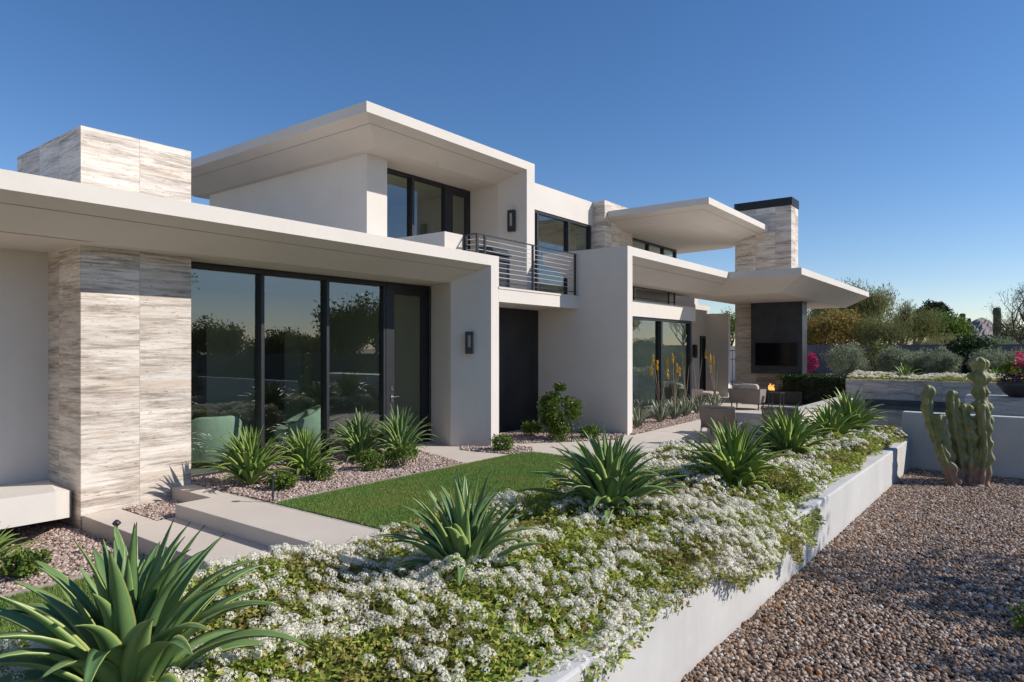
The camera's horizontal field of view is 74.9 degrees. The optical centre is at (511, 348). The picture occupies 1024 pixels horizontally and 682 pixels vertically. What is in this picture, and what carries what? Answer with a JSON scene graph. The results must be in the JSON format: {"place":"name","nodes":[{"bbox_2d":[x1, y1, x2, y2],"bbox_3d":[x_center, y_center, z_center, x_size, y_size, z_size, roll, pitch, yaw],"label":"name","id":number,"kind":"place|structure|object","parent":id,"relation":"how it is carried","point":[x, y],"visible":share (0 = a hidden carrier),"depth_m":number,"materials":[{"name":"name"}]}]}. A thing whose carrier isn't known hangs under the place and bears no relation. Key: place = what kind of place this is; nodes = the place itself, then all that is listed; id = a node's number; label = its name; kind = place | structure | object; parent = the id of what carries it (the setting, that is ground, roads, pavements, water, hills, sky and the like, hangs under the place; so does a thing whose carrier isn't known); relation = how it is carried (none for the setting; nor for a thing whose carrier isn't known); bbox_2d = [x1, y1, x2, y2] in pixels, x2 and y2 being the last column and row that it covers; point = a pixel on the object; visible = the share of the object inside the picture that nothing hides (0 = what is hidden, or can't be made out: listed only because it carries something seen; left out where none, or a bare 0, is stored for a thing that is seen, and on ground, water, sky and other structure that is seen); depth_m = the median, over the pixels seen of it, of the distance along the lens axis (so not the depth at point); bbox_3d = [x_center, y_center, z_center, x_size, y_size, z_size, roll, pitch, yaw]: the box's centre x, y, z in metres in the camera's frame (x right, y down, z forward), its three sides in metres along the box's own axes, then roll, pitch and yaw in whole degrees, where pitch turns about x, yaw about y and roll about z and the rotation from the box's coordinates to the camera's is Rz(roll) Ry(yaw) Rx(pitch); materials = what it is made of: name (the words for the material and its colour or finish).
{"place":"outdoors","nodes":[
{"label":"outdoors","id":0,"kind":"place"},
{"bbox_2d":[0,520,147,593],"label":"bed gravel","id":1,"kind":"structure","parent":0,"point":[71,551],"depth_m":7.39,"materials":[{"name":"beige gravel"}]},
{"bbox_2d":[0,525,44,564],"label":"agave","id":2,"kind":"object","parent":1,"relation":"on","point":[3,539],"visible":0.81,"depth_m":6.72,"materials":[{"name":"green plant"}]},
{"bbox_2d":[0,546,52,579],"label":"shrub","id":3,"kind":"object","parent":1,"relation":"on","point":[21,567],"visible":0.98,"depth_m":6.39,"materials":[{"name":"green plant"}]},
{"bbox_2d":[0,575,202,644],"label":"lawn","id":4,"kind":"structure","parent":0,"point":[4,628],"depth_m":5.89,"materials":[{"name":"green plant"}]},
{"bbox_2d":[276,451,576,533],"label":"lawn","id":5,"kind":"structure","parent":0,"point":[512,467],"depth_m":8.81,"materials":[{"name":"green plant"}]},
{"bbox_2d":[172,385,803,530],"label":"patio paving","id":6,"kind":"structure","parent":0,"point":[194,492],"depth_m":12.73,"materials":[{"name":"beige concrete"}]},
{"bbox_2d":[191,448,463,502],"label":"bed gravel","id":7,"kind":"structure","parent":6,"relation":"on","point":[348,473],"depth_m":9.52,"materials":[{"name":"beige gravel"}]},
{"bbox_2d":[189,423,299,484],"bbox_3d":[-3.618,1.481,9.109,1.452,0.978,1.329,0,0,-10],"label":"agave","id":8,"kind":"object","parent":7,"relation":"on","point":[251,464],"visible":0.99,"depth_m":8.96,"materials":[{"name":"green plant"}]},
{"bbox_2d":[264,471,298,490],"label":"shrub","id":9,"kind":"object","parent":7,"relation":"on","point":[282,480],"visible":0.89,"depth_m":8.73,"materials":[{"name":"green plant"}]},
{"bbox_2d":[269,425,342,477],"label":"agave","id":10,"kind":"object","parent":7,"relation":"on","point":[305,454],"visible":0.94,"depth_m":9.76,"materials":[{"name":"green plant"}]},
{"bbox_2d":[303,461,337,480],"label":"shrub","id":11,"kind":"object","parent":7,"relation":"on","point":[321,470],"visible":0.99,"depth_m":9.34,"materials":[{"name":"green plant"}]},
{"bbox_2d":[323,405,394,461],"bbox_3d":[-2.504,1.460,11.134,1.264,1.020,1.368,0,0,23],"label":"agave","id":12,"kind":"object","parent":7,"relation":"on","point":[357,440],"visible":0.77,"depth_m":10.97,"materials":[{"name":"green plant"}]},
{"bbox_2d":[351,446,388,471],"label":"shrub","id":13,"kind":"object","parent":7,"relation":"on","point":[371,458],"visible":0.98,"depth_m":10.14,"materials":[{"name":"green plant"}]},
{"bbox_2d":[379,439,419,466],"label":"shrub","id":14,"kind":"object","parent":7,"relation":"on","point":[400,453],"visible":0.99,"depth_m":10.42,"materials":[{"name":"green plant"}]},
{"bbox_2d":[366,403,436,457],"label":"agave","id":15,"kind":"object","parent":7,"relation":"on","point":[399,430],"visible":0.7,"depth_m":11.14,"materials":[{"name":"green plant"}]},
{"bbox_2d":[664,383,702,407],"bbox_3d":[5.361,1.475,20.911,0.890,0.790,0.850,0,0,-18],"label":"patio armchair","id":16,"kind":"object","parent":6,"relation":"on","point":[669,395],"visible":0.64,"depth_m":20.60,"materials":[{"name":"beige fabric"}]},
{"bbox_2d":[687,357,711,412],"bbox_3d":[5.269,1.045,19.068,0.799,1.647,0.701,0,0,-9],"label":"aloe","id":17,"kind":"object","parent":6,"relation":"on","point":[696,408],"visible":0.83,"depth_m":19.02,"materials":[{"name":"green plant"}]},
{"bbox_2d":[704,350,725,405],"bbox_3d":[6.218,0.951,20.340,0.655,1.837,0.781,0,0,37],"label":"aloe","id":18,"kind":"object","parent":6,"relation":"on","point":[715,398],"visible":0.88,"depth_m":20.28,"materials":[{"name":"green plant"}]},
{"bbox_2d":[698,405,743,442],"bbox_3d":[4.333,1.497,13.743,0.688,0.760,1.697,0,0,25],"label":"sling lounger","id":19,"kind":"object","parent":6,"relation":"on","point":[716,414],"visible":0.8,"depth_m":13.11,"materials":[{"name":"grey fabric"}]},
{"bbox_2d":[728,384,765,409],"bbox_3d":[7.290,1.475,20.692,0.950,0.790,0.890,0,0,32],"label":"patio armchair","id":20,"kind":"object","parent":6,"relation":"on","point":[746,393],"visible":1,"depth_m":20.35,"materials":[{"name":"beige fabric"}]},
{"bbox_2d":[707,397,852,436],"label":"raised pool wall","id":21,"kind":"structure","parent":6,"relation":"on","point":[744,416],"depth_m":14.28,"materials":[{"name":"concrete"}]},
{"bbox_2d":[761,406,801,428],"bbox_3d":[5.588,1.497,13.513,0.688,0.760,1.697,0,0,33],"label":"sling lounger","id":22,"kind":"object","parent":6,"relation":"on","point":[789,410],"visible":0.37,"depth_m":12.90,"materials":[{"name":"grey fabric"}]},
{"bbox_2d":[764,384,803,404],"bbox_3d":[9.123,1.493,22.689,1.600,0.755,0.790,0,0,37],"label":"fire pit","id":23,"kind":"object","parent":6,"relation":"on","point":[793,397],"visible":0.62,"depth_m":22.23,"materials":[{"name":"metal"}]},
{"bbox_2d":[777,372,850,404],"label":"hedge","id":24,"kind":"object","parent":6,"relation":"on","point":[815,387],"visible":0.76,"depth_m":21.86,"materials":[{"name":"green plant"}]},
{"label":"gravel bed base","id":25,"kind":"structure","parent":6,"relation":"on","visible":0},
{"bbox_2d":[460,444,533,453],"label":"bed gravel","id":26,"kind":"structure","parent":25,"relation":"on","point":[517,449],"depth_m":12.24,"materials":[{"name":"beige gravel"}]},
{"bbox_2d":[489,433,515,451],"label":"shrub","id":27,"kind":"object","parent":25,"relation":"on","point":[505,441],"visible":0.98,"depth_m":12.10,"materials":[{"name":"green plant"}]},
{"label":"gravel bed base","id":28,"kind":"structure","parent":6,"relation":"on","visible":0},
{"bbox_2d":[630,412,699,434],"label":"bed gravel","id":29,"kind":"structure","parent":28,"relation":"on","point":[650,424],"depth_m":16.62,"materials":[{"name":"beige gravel"}]},
{"bbox_2d":[632,403,648,427],"bbox_3d":[2.966,1.574,15.638,0.638,0.589,0.701,0,0,37],"label":"aloe","id":30,"kind":"object","parent":29,"relation":"on","point":[638,418],"visible":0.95,"depth_m":15.55,"materials":[{"name":"green plant"}]},
{"bbox_2d":[645,355,674,421],"bbox_3d":[3.613,1.013,16.757,0.761,1.712,0.699,0,0,-14],"label":"aloe","id":31,"kind":"object","parent":29,"relation":"on","point":[659,407],"visible":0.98,"depth_m":16.68,"materials":[{"name":"green plant"}]},
{"bbox_2d":[663,353,687,418],"bbox_3d":[4.313,0.995,17.571,0.734,1.748,0.732,0,0,37],"label":"aloe","id":32,"kind":"object","parent":29,"relation":"on","point":[676,412],"visible":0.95,"depth_m":17.52,"materials":[{"name":"green plant"}]},
{"bbox_2d":[672,370,700,415],"bbox_3d":[4.737,1.108,18.245,0.775,1.521,0.734,0,0,-13],"label":"aloe","id":33,"kind":"object","parent":29,"relation":"on","point":[687,411],"visible":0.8,"depth_m":18.20,"materials":[{"name":"green plant"}]},
{"bbox_2d":[0,0,1023,345],"label":"sky","id":34,"kind":"structure","parent":0,"point":[895,128],"materials":[{"name":"blue"}]},
{"bbox_2d":[499,427,625,442],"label":"bed gravel","id":35,"kind":"structure","parent":0,"point":[517,436],"depth_m":13.95,"materials":[{"name":"beige gravel"}]},
{"bbox_2d":[536,382,584,434],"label":"round shrub","id":36,"kind":"object","parent":35,"relation":"on","point":[550,414],"visible":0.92,"depth_m":13.56,"materials":[{"name":"green plant"}]},
{"bbox_2d":[547,421,574,440],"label":"shrub","id":37,"kind":"object","parent":35,"relation":"on","point":[560,436],"visible":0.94,"depth_m":13.40,"materials":[{"name":"green plant"}]},
{"bbox_2d":[682,468,1023,681],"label":"gravel yard","id":38,"kind":"structure","parent":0,"point":[853,652],"depth_m":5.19,"materials":[{"name":"brown gravel"}]},
{"bbox_2d":[920,356,994,486],"bbox_3d":[7.317,1.204,10.900,1.152,2.173,0.786,0,0,-18],"label":"columnar cactus","id":39,"kind":"object","parent":38,"relation":"on","point":[964,453],"visible":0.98,"depth_m":10.79,"materials":[{"name":"green plant"}]},
{"bbox_2d":[1006,602,1023,632],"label":"shrub","id":40,"kind":"object","parent":38,"relation":"on","point":[1019,619],"visible":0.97,"depth_m":5.18,"materials":[{"name":"green plant"}]},
{"bbox_2d":[922,317,1005,342],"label":"mountain","id":41,"kind":"structure","parent":0,"point":[978,323],"depth_m":1358.95,"materials":[{"name":"brown stone"}]},
{"label":"desert ground","id":42,"kind":"structure","parent":0,"visible":0},
{"bbox_2d":[82,509,282,577],"bbox_3d":[-3.050,2.145,7.286,4.485,0.230,1.310,0,0,37],"label":"step","id":43,"kind":"object","parent":42,"relation":"on","point":[151,533],"visible":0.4,"depth_m":7.28,"materials":[{"name":"beige concrete"}]},
{"bbox_2d":[122,499,183,520],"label":"bed gravel","id":44,"kind":"structure","parent":43,"relation":"on","point":[166,510],"depth_m":8.38,"materials":[{"name":"beige gravel"}]},
{"bbox_2d":[175,494,387,553],"bbox_3d":[-2.451,1.956,7.250,3.488,0.169,0.699,0,0,37],"label":"step","id":45,"kind":"object","parent":43,"relation":"on","point":[263,523],"visible":0.56,"depth_m":7.26,"materials":[{"name":"beige concrete"}]},
{"bbox_2d":[0,463,463,596],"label":"steel lawn edging","id":46,"kind":"object","parent":42,"relation":"on","point":[43,585],"visible":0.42,"depth_m":6.37,"materials":[{"name":"black metal"}]},
{"bbox_2d":[0,101,868,529],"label":"house","id":47,"kind":"structure","parent":42,"relation":"on","point":[338,267],"depth_m":13.40,"materials":[{"name":"paint"}]},
{"bbox_2d":[191,415,241,467],"bbox_3d":[-4.792,1.456,10.623,0.940,0.805,0.899,0,0,-38],"label":"tub chair","id":48,"kind":"object","parent":47,"relation":"on","point":[205,431],"visible":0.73,"depth_m":10.27,"materials":[{"name":"green fabric"}]},
{"bbox_2d":[274,405,320,452],"bbox_3d":[-3.808,1.456,12.052,0.899,0.805,0.940,0,0,-23],"label":"tub chair","id":49,"kind":"object","parent":47,"relation":"on","point":[309,419],"visible":0.69,"depth_m":11.73,"materials":[{"name":"green fabric"}]},
{"bbox_2d":[389,287,425,442],"bbox_3d":[-2.022,0.356,13.009,0.131,3.028,0.996,0,0,37],"label":"door","id":50,"kind":"structure","parent":47,"relation":"in","point":[392,291],"depth_m":13.28,"materials":[{"name":"black metal"}]},
{"bbox_2d":[447,185,469,250],"bbox_3d":[-1.302,-2.622,16.378,0.070,2.585,0.910,0,0,37],"label":"balcony door","id":51,"kind":"structure","parent":47,"relation":"in","point":[451,190],"depth_m":16.37,"materials":[{"name":"black metal"}]},
{"bbox_2d":[465,331,473,353],"bbox_3d":[-0.806,-0.109,12.667,0.150,0.420,0.110,0,0,7],"label":"wall lamp","id":52,"kind":"object","parent":47,"relation":"attached to","point":[469,342],"visible":1,"depth_m":12.62,"materials":[{"name":"black metal"}]},
{"bbox_2d":[479,247,511,287],"bbox_3d":[-0.373,-1.677,13.928,0.559,0.870,0.560,0,0,37],"label":"balcony grill","id":53,"kind":"object","parent":47,"relation":"on","point":[501,261],"visible":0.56,"depth_m":13.79,"materials":[{"name":"grey metal"}]},
{"bbox_2d":[507,210,515,231],"bbox_3d":[-0.011,-3.000,15.722,0.170,0.500,0.110,0,0,28],"label":"wall lamp","id":54,"kind":"object","parent":47,"relation":"attached to","point":[511,220],"visible":1,"depth_m":15.69,"materials":[{"name":"black metal"}]},
{"bbox_2d":[535,210,590,294],"bbox_3d":[0.834,-2.560,19.263,0.170,2.740,5.450,0,0,37],"label":"sliding door","id":55,"kind":"structure","parent":47,"relation":"in","point":[567,222],"depth_m":20.28,"materials":[{"name":"black metal"}]},
{"bbox_2d":[755,342,797,366],"bbox_3d":[9.145,0.210,23.129,1.440,0.820,0.054,0,0,37],"label":"television","id":56,"kind":"object","parent":47,"relation":"attached to","point":[776,354],"visible":1,"depth_m":23.09,"materials":[{"name":"black metal"}]},
{"bbox_2d":[0,438,909,681],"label":"planter wall","id":57,"kind":"structure","parent":42,"relation":"on","point":[677,646],"depth_m":4.90,"materials":[{"name":"white paint"}]},
{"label":"planter soil","id":58,"kind":"structure","parent":57,"relation":"in","visible":0},
{"bbox_2d":[0,519,313,681],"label":"agave","id":59,"kind":"object","parent":58,"relation":"on","point":[143,621],"visible":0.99,"depth_m":3.10,"materials":[{"name":"green plant"}]},
{"bbox_2d":[0,423,907,681],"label":"flowering ground cover","id":60,"kind":"object","parent":58,"relation":"on","point":[499,626],"visible":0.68,"depth_m":4.40,"materials":[{"name":"white plant"}]},
{"bbox_2d":[371,468,546,594],"bbox_3d":[-0.375,1.348,4.777,1.160,0.964,1.266,0,0,-35],"label":"agave","id":61,"kind":"object","parent":58,"relation":"on","point":[465,531],"visible":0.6,"depth_m":4.68,"materials":[{"name":"green plant"}]},
{"bbox_2d":[515,424,690,528],"bbox_3d":[0.993,1.291,6.664,1.528,1.078,1.551,0,0,-44],"label":"agave","id":62,"kind":"object","parent":58,"relation":"on","point":[605,475],"visible":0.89,"depth_m":6.46,"materials":[{"name":"green plant"}]},
{"bbox_2d":[677,416,796,494],"bbox_3d":[2.627,1.318,7.930,1.331,1.024,1.476,0,0,36],"label":"agave","id":63,"kind":"object","parent":58,"relation":"on","point":[736,459],"visible":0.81,"depth_m":7.78,"materials":[{"name":"green plant"}]},
{"bbox_2d":[741,402,837,455],"bbox_3d":[4.130,1.314,10.104,1.434,1.032,1.419,0,0,40],"label":"agave","id":64,"kind":"object","parent":58,"relation":"on","point":[791,434],"visible":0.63,"depth_m":9.89,"materials":[{"name":"green plant"}]},
{"bbox_2d":[799,400,864,446],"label":"agave","id":65,"kind":"object","parent":58,"relation":"on","point":[835,422],"visible":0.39,"depth_m":11.22,"materials":[{"name":"green plant"}]},
{"bbox_2d":[806,386,895,430],"bbox_3d":[6.061,1.210,12.187,1.631,1.080,1.431,0,0,33],"label":"agave","id":66,"kind":"object","parent":58,"relation":"on","point":[845,399],"visible":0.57,"depth_m":12.03,"materials":[{"name":"green plant"}]},
{"bbox_2d":[721,306,734,345],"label":"mesquite tree","id":67,"kind":"object","parent":42,"relation":"on","point":[732,327],"visible":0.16,"depth_m":59.78,"materials":[{"name":"green plant"}]},
{"bbox_2d":[730,346,734,384],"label":"white garden wall","id":68,"kind":"structure","parent":42,"relation":"on","point":[732,347],"depth_m":35.36,"materials":[{"name":"paint"}]},
{"bbox_2d":[807,353,818,373],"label":"bougainvillea","id":69,"kind":"object","parent":42,"relation":"on","point":[811,360],"visible":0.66,"depth_m":32.37,"materials":[{"name":"pink plant"}]},
{"bbox_2d":[807,306,876,344],"bbox_3d":[17.805,-0.044,37.382,4.348,4.859,4.383,0,0,-7],"label":"orange tree","id":70,"kind":"object","parent":42,"relation":"on","point":[830,330],"visible":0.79,"depth_m":36.42,"materials":[{"name":"brown plant"}]},
{"bbox_2d":[836,278,901,344],"bbox_3d":[21.042,-1.032,40.158,4.496,6.798,3.702,0,0,37],"label":"palo verde","id":71,"kind":"object","parent":42,"relation":"on","point":[874,303],"visible":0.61,"depth_m":39.37,"materials":[{"name":"green plant"}]},
{"bbox_2d":[844,310,927,344],"bbox_3d":[19.260,0.131,35.225,3.732,4.519,5.525,0,0,6],"label":"mesquite tree","id":72,"kind":"object","parent":42,"relation":"on","point":[877,331],"visible":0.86,"depth_m":34.06,"materials":[{"name":"green plant"}]},
{"bbox_2d":[884,298,917,340],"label":"wispy tree","id":73,"kind":"object","parent":42,"relation":"on","point":[906,314],"visible":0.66,"depth_m":44.68,"materials":[{"name":"green plant"}]},
{"bbox_2d":[807,344,1023,374],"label":"boundary wall","id":74,"kind":"structure","parent":42,"relation":"on","point":[817,351],"depth_m":32.17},
{"bbox_2d":[884,305,953,343],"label":"mesquite tree","id":75,"kind":"object","parent":42,"relation":"on","point":[928,325],"visible":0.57,"depth_m":49.05,"materials":[{"name":"green plant"}]},
{"bbox_2d":[913,299,967,323],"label":"pine tree","id":76,"kind":"object","parent":42,"relation":"on","point":[942,305],"visible":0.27,"depth_m":79.72,"materials":[{"name":"green plant"}]},
{"bbox_2d":[923,331,969,343],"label":"mesquite tree","id":77,"kind":"object","parent":42,"relation":"on","point":[948,339],"visible":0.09,"depth_m":49.89,"materials":[{"name":"green plant"}]},
{"bbox_2d":[921,307,982,338],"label":"mesquite tree","id":78,"kind":"object","parent":42,"relation":"on","point":[956,326],"visible":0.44,"depth_m":52.08,"materials":[{"name":"green plant"}]},
{"bbox_2d":[902,411,1023,478],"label":"white screen wall","id":79,"kind":"structure","parent":42,"relation":"on","point":[1007,435],"depth_m":11.50,"materials":[{"name":"paint"}]},
{"bbox_2d":[993,307,1001,339],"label":"saguaro","id":80,"kind":"object","parent":42,"relation":"on","point":[998,313],"visible":0.2,"depth_m":53.26,"materials":[{"name":"green plant"}]},
{"bbox_2d":[982,304,1022,337],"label":"bare tree","id":81,"kind":"object","parent":42,"relation":"on","point":[1004,322],"visible":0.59,"depth_m":45.14,"materials":[{"name":"brown plant"}]},
{"bbox_2d":[982,282,1023,343],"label":"bare tree","id":82,"kind":"object","parent":42,"relation":"on","point":[1017,338],"visible":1,"depth_m":31.38,"materials":[{"name":"brown plant"}]},
{"bbox_2d":[985,333,1022,343],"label":"mesquite tree","id":83,"kind":"object","parent":42,"relation":"on","point":[1007,342],"visible":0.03,"depth_m":33.57,"materials":[{"name":"green plant"}]},
{"bbox_2d":[990,324,1023,343],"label":"mesquite tree","id":84,"kind":"object","parent":42,"relation":"on","point":[1017,332],"visible":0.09,"depth_m":37.59,"materials":[{"name":"green plant"}]},
{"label":"pool terrace","id":85,"kind":"structure","parent":0,"visible":0},
{"bbox_2d":[865,399,962,436],"bbox_3d":[12.016,2.150,14.731,8.750,1.240,7.400,0,0,37],"label":"pool shell","id":86,"kind":"object","parent":85,"relation":"on","point":[902,402],"visible":0.08,"depth_m":19.56,"materials":[{"name":"tile"}]},
{"bbox_2d":[861,404,945,429],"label":"pool water","id":87,"kind":"structure","parent":86,"relation":"in","point":[894,419],"depth_m":17.41,"materials":[{"name":"blue liquid"}]},
{"bbox_2d":[846,379,1005,403],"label":"garden wall","id":88,"kind":"structure","parent":85,"relation":"on","point":[895,389],"depth_m":19.89,"materials":[{"name":"concrete"}]},
{"bbox_2d":[965,394,1023,416],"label":"stone plinth","id":89,"kind":"structure","parent":85,"relation":"on","point":[1004,405],"depth_m":14.50,"materials":[{"name":"stone"}]},
{"bbox_2d":[996,351,1023,397],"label":"flower bowl","id":90,"kind":"object","parent":89,"relation":"on","point":[1011,388],"visible":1,"depth_m":14.68,"materials":[{"name":"ceramic"}]},
{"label":"raised bed soil","id":91,"kind":"structure","parent":0,"visible":0},
{"bbox_2d":[820,341,872,374],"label":"garden shrub","id":92,"kind":"object","parent":91,"relation":"on","point":[853,364],"visible":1,"depth_m":24.83,"materials":[{"name":"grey plant"}]},
{"bbox_2d":[851,339,910,378],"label":"garden shrub","id":93,"kind":"object","parent":91,"relation":"on","point":[870,357],"visible":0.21,"depth_m":28.58,"materials":[{"name":"green plant"}]},
{"bbox_2d":[874,345,921,376],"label":"garden shrub","id":94,"kind":"object","parent":91,"relation":"on","point":[889,359],"visible":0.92,"depth_m":23.81,"materials":[{"name":"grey plant"}]},
{"bbox_2d":[890,363,925,379],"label":"agave","id":95,"kind":"object","parent":91,"relation":"on","point":[902,370],"visible":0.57,"depth_m":20.76,"materials":[{"name":"green plant"}]},
{"bbox_2d":[906,350,934,374],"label":"garden shrub","id":96,"kind":"object","parent":91,"relation":"on","point":[917,371],"visible":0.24,"depth_m":24.32,"materials":[{"name":"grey plant"}]},
{"bbox_2d":[847,370,1014,381],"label":"flowering ground cover","id":97,"kind":"object","parent":91,"relation":"on","point":[932,377],"visible":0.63,"depth_m":20.21,"materials":[{"name":"white plant"}]},
{"bbox_2d":[913,344,965,376],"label":"garden shrub","id":98,"kind":"object","parent":91,"relation":"on","point":[951,360],"visible":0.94,"depth_m":23.05,"materials":[{"name":"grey plant"}]},
{"bbox_2d":[937,334,1002,373],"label":"garden shrub","id":99,"kind":"object","parent":91,"relation":"on","point":[968,345],"visible":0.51,"depth_m":23.93,"materials":[{"name":"green plant"}]},
{"bbox_2d":[964,346,1021,373],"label":"garden shrub","id":100,"kind":"object","parent":91,"relation":"on","point":[987,355],"visible":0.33,"depth_m":21.62,"materials":[{"name":"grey plant"}]},
{"bbox_2d":[999,347,1023,375],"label":"garden shrub","id":101,"kind":"object","parent":91,"relation":"on","point":[1021,351],"visible":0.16,"depth_m":21.34,"materials":[{"name":"grey plant"}]},
{"label":"gravel bed base","id":102,"kind":"structure","parent":0,"visible":0},
{"bbox_2d":[520,419,543,436],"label":"shrub","id":103,"kind":"object","parent":102,"relation":"on","point":[527,427],"visible":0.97,"depth_m":14.10,"materials":[{"name":"green plant"}]},
{"bbox_2d":[578,423,602,438],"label":"shrub","id":104,"kind":"object","parent":102,"relation":"on","point":[588,430],"visible":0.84,"depth_m":13.79,"materials":[{"name":"green plant"}]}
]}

